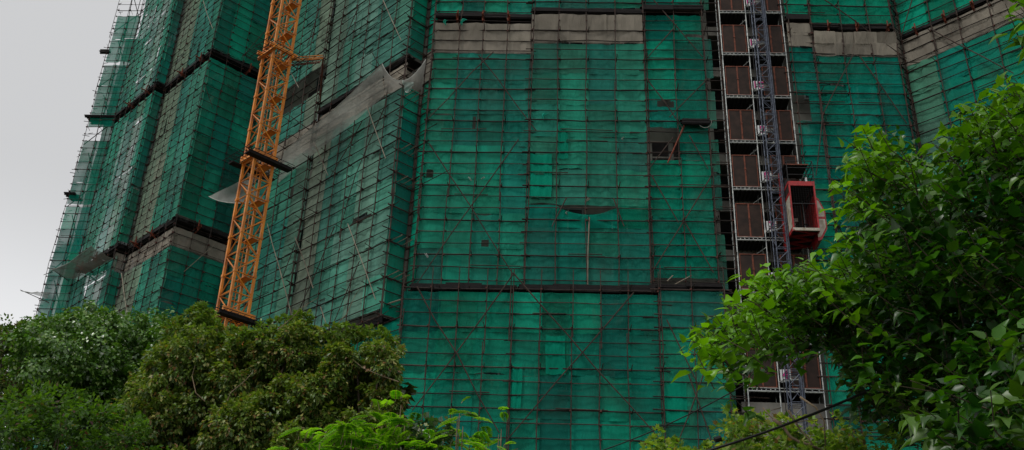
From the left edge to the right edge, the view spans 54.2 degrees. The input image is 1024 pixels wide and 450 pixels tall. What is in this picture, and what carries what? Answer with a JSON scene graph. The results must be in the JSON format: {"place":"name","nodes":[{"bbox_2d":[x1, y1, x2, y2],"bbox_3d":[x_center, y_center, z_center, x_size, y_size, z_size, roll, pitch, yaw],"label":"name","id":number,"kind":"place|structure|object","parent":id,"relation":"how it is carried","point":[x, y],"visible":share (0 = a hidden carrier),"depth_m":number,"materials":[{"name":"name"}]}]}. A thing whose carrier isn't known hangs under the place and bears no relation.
{"place":"outdoors","nodes":[
{"label":"outdoors","id":0,"kind":"place"},
{"bbox_2d":[0,313,49,444],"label":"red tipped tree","id":1,"kind":"object","parent":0,"point":[5,380],"visible":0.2,"depth_m":21.34,"materials":[{"name":"green plant"}]},
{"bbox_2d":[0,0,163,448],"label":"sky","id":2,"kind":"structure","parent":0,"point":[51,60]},
{"bbox_3d":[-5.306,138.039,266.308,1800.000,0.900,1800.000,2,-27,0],"label":"ground","id":3,"kind":"structure","parent":0,"visible":0},
{"bbox_2d":[2,0,144,449],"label":"bamboo scaffold","id":4,"kind":"object","parent":3,"relation":"on","point":[73,232],"visible":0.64,"depth_m":70.28,"materials":[{"name":"teal fabric"}]},
{"bbox_2d":[21,271,51,312],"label":"catch net","id":5,"kind":"object","parent":4,"relation":"attached to","point":[44,294],"visible":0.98,"depth_m":65.35,"materials":[{"name":"grey fabric"}]},
{"bbox_2d":[0,375,169,449],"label":"lime leaved tree","id":6,"kind":"object","parent":3,"relation":"on","point":[51,430],"visible":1,"depth_m":12.71,"materials":[{"name":"green plant"}]},
{"bbox_2d":[0,300,196,449],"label":"vine covered tree","id":7,"kind":"object","parent":3,"relation":"on","point":[66,346],"visible":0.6,"depth_m":18.43,"materials":[{"name":"green plant"}]},
{"bbox_2d":[34,0,178,447],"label":"bamboo scaffold","id":8,"kind":"object","parent":3,"relation":"on","point":[127,133],"visible":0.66,"depth_m":68.22,"materials":[{"name":"green fabric"}]},
{"bbox_2d":[51,246,112,280],"bbox_3d":[-27.642,2.603,63.800,6.972,0.549,1.698,-23,-36,40],"label":"catch net","id":9,"kind":"object","parent":8,"relation":"attached to","point":[90,258],"visible":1,"depth_m":63.23,"materials":[{"name":"grey fabric"}]},
{"bbox_2d":[94,0,190,337],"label":"bamboo scaffold","id":10,"kind":"object","parent":3,"relation":"on","point":[139,175],"visible":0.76,"depth_m":65.57,"materials":[{"name":"teal fabric"}]},
{"bbox_2d":[112,0,224,324],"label":"bamboo scaffold","id":11,"kind":"object","parent":3,"relation":"on","point":[173,143],"visible":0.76,"depth_m":63.19,"materials":[{"name":"green fabric"}]},
{"bbox_2d":[106,301,236,449],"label":"olive green tree","id":12,"kind":"object","parent":3,"relation":"on","point":[172,402],"visible":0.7,"depth_m":16.95,"materials":[{"name":"green plant"}]},
{"bbox_2d":[113,0,261,315],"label":"apartment tower","id":13,"kind":"structure","parent":3,"relation":"on","point":[152,146],"depth_m":67.29,"materials":[{"name":"concrete"}]},
{"bbox_2d":[157,0,277,317],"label":"bamboo scaffold","id":14,"kind":"object","parent":3,"relation":"on","point":[227,102],"visible":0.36,"depth_m":62.12,"materials":[{"name":"green fabric"}]},
{"bbox_2d":[210,0,323,356],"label":"tower crane","id":15,"kind":"object","parent":3,"relation":"on","point":[236,317],"visible":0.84,"depth_m":53.04,"materials":[{"name":"metal"}]},
{"bbox_2d":[190,298,354,449],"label":"olive green tree","id":16,"kind":"object","parent":3,"relation":"on","point":[267,384],"visible":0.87,"depth_m":16.45,"materials":[{"name":"green plant"}]},
{"bbox_2d":[219,0,334,338],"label":"bamboo scaffold","id":17,"kind":"object","parent":3,"relation":"on","point":[273,294],"visible":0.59,"depth_m":59.20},
{"bbox_2d":[208,180,264,203],"bbox_3d":[-15.010,-1.178,54.466,2.931,1.533,1.725,-14,-31,28],"label":"catch net","id":18,"kind":"object","parent":17,"relation":"hanging from","point":[227,194],"visible":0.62,"depth_m":53.99,"materials":[{"name":"fabric"}]},
{"bbox_2d":[267,390,437,449],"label":"feathery shrub","id":19,"kind":"object","parent":3,"relation":"on","point":[355,442],"visible":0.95,"depth_m":11.82,"materials":[{"name":"green plant"}]},
{"bbox_2d":[297,287,417,449],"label":"olive green tree","id":20,"kind":"object","parent":3,"relation":"on","point":[368,377],"visible":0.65,"depth_m":16.45,"materials":[{"name":"green plant"}]},
{"bbox_2d":[316,285,403,376],"bbox_3d":[-8.727,13.430,45.872,9.527,20.526,1.865,-20,-35,37],"label":"bamboo scaffold","id":21,"kind":"object","parent":3,"relation":"on","point":[388,324],"visible":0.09,"depth_m":47.65,"materials":[{"name":"green fabric"}]},
{"bbox_2d":[286,0,420,338],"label":"bamboo scaffold","id":22,"kind":"object","parent":21,"relation":"on","point":[358,172],"visible":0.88,"depth_m":53.84,"materials":[{"name":"green fabric"}]},
{"bbox_2d":[278,53,383,182],"bbox_3d":[-10.376,-6.119,56.392,1.559,3.706,11.498,26,-35,-38],"label":"catch net","id":23,"kind":"object","parent":22,"relation":"attached to","point":[346,112],"visible":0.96,"depth_m":55.49,"materials":[{"name":"grey fabric"}]},
{"bbox_2d":[382,59,425,92],"bbox_3d":[-5.767,-8.035,53.590,2.268,1.673,1.683,2,-27,0],"label":"catch net","id":24,"kind":"object","parent":22,"relation":"attached to","point":[391,85],"visible":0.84,"depth_m":53.45,"materials":[{"name":"fabric"}]},
{"bbox_2d":[379,412,455,449],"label":"white flowered creeper","id":25,"kind":"object","parent":3,"relation":"on","point":[415,429],"visible":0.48,"depth_m":12.12,"materials":[{"name":"green plant"}]},
{"bbox_2d":[396,266,522,449],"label":"bamboo scaffold","id":26,"kind":"object","parent":3,"relation":"on","point":[450,327],"visible":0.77,"depth_m":46.07,"materials":[{"name":"teal fabric"}]},
{"bbox_2d":[391,0,449,318],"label":"bamboo scaffold","id":27,"kind":"object","parent":26,"relation":"on","point":[416,201],"visible":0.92,"depth_m":51.84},
{"bbox_2d":[408,0,536,291],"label":"bamboo scaffold","id":28,"kind":"object","parent":26,"relation":"on","point":[485,160],"visible":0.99,"depth_m":51.68,"materials":[{"name":"green fabric"}]},
{"bbox_2d":[409,396,517,449],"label":"feathery shrub","id":29,"kind":"object","parent":3,"relation":"on","point":[479,444],"visible":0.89,"depth_m":11.79,"materials":[{"name":"green plant"}]},
{"bbox_2d":[503,268,671,449],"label":"bamboo scaffold","id":30,"kind":"object","parent":3,"relation":"on","point":[585,360],"visible":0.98,"depth_m":45.56,"materials":[{"name":"green fabric"}]},
{"bbox_2d":[520,0,659,294],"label":"bamboo scaffold","id":31,"kind":"object","parent":30,"relation":"on","point":[586,96],"visible":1,"depth_m":51.38,"materials":[{"name":"teal fabric"}]},
{"bbox_2d":[640,0,731,297],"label":"bamboo scaffold","id":32,"kind":"object","parent":30,"relation":"on","point":[683,223],"visible":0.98,"depth_m":51.09,"materials":[{"name":"green fabric"}]},
{"bbox_2d":[257,0,1023,449],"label":"apartment tower","id":33,"kind":"structure","parent":3,"relation":"on","point":[711,14],"depth_m":53.42,"materials":[{"name":"concrete"}]},
{"bbox_2d":[293,270,297,293],"bbox_3d":[-12.373,3.310,56.830,1.600,1.450,0.100,-23,-36,40],"label":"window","id":34,"kind":"structure","parent":33,"relation":"in","point":[297,270],"depth_m":56.85,"materials":[{"name":"glass"}]},
{"bbox_2d":[299,227,303,250],"bbox_3d":[-12.279,0.842,58.093,1.600,1.450,0.100,-23,-36,40],"label":"window","id":35,"kind":"structure","parent":33,"relation":"in","point":[300,243],"depth_m":58.02,"materials":[{"name":"glass"}]},
{"bbox_2d":[315,70,326,88],"bbox_3d":[-11.899,-9.034,63.147,1.600,1.450,0.100,-23,-36,40],"label":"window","id":36,"kind":"structure","parent":33,"relation":"in","point":[325,72],"depth_m":63.49,"materials":[{"name":"glass"}]},
{"bbox_2d":[331,3,335,20],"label":"window","id":37,"kind":"structure","parent":33,"relation":"in","point":[333,13],"depth_m":65.57,"materials":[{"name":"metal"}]},
{"bbox_2d":[356,212,371,220],"bbox_3d":[-7.826,-1.052,54.059,1.600,1.450,0.100,-23,-36,40],"label":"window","id":38,"kind":"structure","parent":33,"relation":"in","point":[364,215],"depth_m":53.87,"materials":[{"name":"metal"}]},
{"bbox_2d":[373,0,431,319],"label":"bamboo scaffold","id":39,"kind":"object","parent":33,"relation":"attached to","point":[398,223],"visible":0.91,"depth_m":51.03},
{"bbox_2d":[402,80,413,92],"bbox_3d":[-5.235,-7.077,50.209,0.139,1.178,1.183,26,-35,-38],"label":"catch net","id":40,"kind":"object","parent":33,"relation":"hanging from","point":[407,88],"visible":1,"depth_m":50.10,"materials":[{"name":"fabric"}]},
{"bbox_2d":[482,372,504,374],"bbox_3d":[-0.636,7.129,47.321,1.600,1.450,0.100,1,-27,2],"label":"window","id":41,"kind":"structure","parent":33,"relation":"in","point":[486,372],"depth_m":47.36,"materials":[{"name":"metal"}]},
{"bbox_2d":[558,42,583,43],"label":"window","id":42,"kind":"structure","parent":33,"relation":"in","point":[558,42],"depth_m":56.08,"materials":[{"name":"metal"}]},
{"bbox_2d":[559,168,582,169],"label":"window","id":43,"kind":"structure","parent":33,"relation":"in","point":[564,168],"depth_m":52.36,"materials":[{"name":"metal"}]},
{"bbox_2d":[562,208,583,213],"bbox_3d":[2.846,-0.219,50.987,1.600,1.450,0.100,1,-27,2],"label":"window","id":44,"kind":"structure","parent":33,"relation":"in","point":[575,210],"depth_m":51.22,"materials":[{"name":"metal"}]},
{"bbox_2d":[609,43,637,44],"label":"window","id":45,"kind":"structure","parent":33,"relation":"in","point":[609,43],"depth_m":55.96,"materials":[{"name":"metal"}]},
{"bbox_2d":[798,44,818,57],"bbox_3d":[16.669,-9.845,55.518,1.600,1.450,0.100,1,-27,2],"label":"window","id":46,"kind":"structure","parent":33,"relation":"in","point":[813,44],"depth_m":55.52,"materials":[{"name":"metal"}]},
{"bbox_2d":[804,77,831,99],"bbox_3d":[16.574,-7.376,54.255,1.600,1.450,0.100,1,-27,2],"label":"window","id":47,"kind":"structure","parent":33,"relation":"in","point":[806,97],"depth_m":54.04,"materials":[{"name":"metal"}]},
{"bbox_2d":[639,423,726,449],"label":"scrubby bush","id":48,"kind":"object","parent":3,"relation":"on","point":[672,442],"visible":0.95,"depth_m":12.80,"materials":[{"name":"green plant"}]},
{"bbox_2d":[650,265,740,449],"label":"bamboo scaffold","id":49,"kind":"object","parent":3,"relation":"on","point":[682,396],"visible":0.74,"depth_m":45.18,"materials":[{"name":"green fabric"}]},
{"bbox_2d":[698,0,773,438],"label":"bamboo scaffold","id":50,"kind":"object","parent":3,"relation":"on","point":[715,147],"visible":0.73,"depth_m":51.12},
{"bbox_2d":[708,402,808,449],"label":"scrubby bush","id":51,"kind":"object","parent":3,"relation":"on","point":[738,428],"visible":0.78,"depth_m":12.13,"materials":[{"name":"green plant"}]},
{"bbox_2d":[715,0,827,429],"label":"landing tower","id":52,"kind":"structure","parent":3,"relation":"on","point":[744,168],"depth_m":51.49,"materials":[{"name":"metal"}]},
{"bbox_2d":[745,0,809,447],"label":"hoist mast","id":53,"kind":"object","parent":3,"relation":"on","point":[772,107],"visible":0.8,"depth_m":49.81,"materials":[{"name":"metal"}]},
{"bbox_2d":[777,160,826,251],"bbox_3d":[14.043,-0.732,48.638,1.884,4.350,2.256,2,-27,0],"label":"hoist cage","id":54,"kind":"object","parent":53,"relation":"attached to","point":[811,234],"visible":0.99,"depth_m":48.07,"materials":[{"name":"metal"}]},
{"bbox_2d":[777,0,877,441],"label":"bamboo scaffold","id":55,"kind":"object","parent":3,"relation":"on","point":[797,25],"visible":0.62,"depth_m":51.59,"materials":[{"name":"teal fabric"}]},
{"bbox_2d":[772,408,904,449],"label":"scrubby bush","id":56,"kind":"object","parent":3,"relation":"on","point":[846,441],"visible":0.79,"depth_m":11.17,"materials":[{"name":"green plant"}]},
{"bbox_2d":[763,396,825,449],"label":"dead branch","id":57,"kind":"object","parent":56,"relation":"attached to","point":[776,421],"visible":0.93,"depth_m":11.36,"materials":[{"name":"wood"}]},
{"bbox_2d":[671,71,1023,449],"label":"broadleaf tree","id":58,"kind":"object","parent":3,"relation":"on","point":[884,296],"visible":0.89,"depth_m":8.41,"materials":[{"name":"green plant"}]},
{"bbox_2d":[708,367,917,449],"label":"overhead cable","id":59,"kind":"object","parent":58,"relation":"attached to","point":[717,438],"visible":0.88,"depth_m":9.04,"materials":[{"name":"black rubber"}]},
{"bbox_2d":[711,163,1005,449],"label":"broadleaf tree","id":60,"kind":"object","parent":3,"relation":"on","point":[843,372],"visible":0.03,"depth_m":13.19,"materials":[{"name":"green plant"}]},
{"bbox_2d":[603,367,772,449],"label":"overhead cable","id":61,"kind":"object","parent":60,"relation":"attached to","point":[679,418],"visible":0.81,"depth_m":13.59,"materials":[{"name":"black rubber"}]},
{"bbox_2d":[804,0,927,449],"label":"bamboo scaffold","id":62,"kind":"object","parent":3,"relation":"on","point":[873,86],"visible":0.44,"depth_m":52.91,"materials":[{"name":"green fabric"}]},
{"bbox_2d":[888,0,940,271],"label":"bamboo scaffold","id":63,"kind":"object","parent":3,"relation":"on","point":[914,132],"visible":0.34,"depth_m":53.13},
{"bbox_2d":[893,0,1023,383],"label":"bamboo scaffold","id":64,"kind":"object","parent":3,"relation":"on","point":[961,71],"visible":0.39,"depth_m":51.81,"materials":[{"name":"green fabric"}]},
{"bbox_2d":[900,318,1023,449],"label":"broadleaf tree","id":65,"kind":"object","parent":3,"relation":"on","point":[974,433],"visible":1,"depth_m":5.87,"materials":[{"name":"green plant"}]},
{"bbox_2d":[988,0,1023,74],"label":"broadleaf tree","id":66,"kind":"object","parent":3,"relation":"on","point":[1018,26],"visible":1,"depth_m":9.12,"materials":[{"name":"green plant"}]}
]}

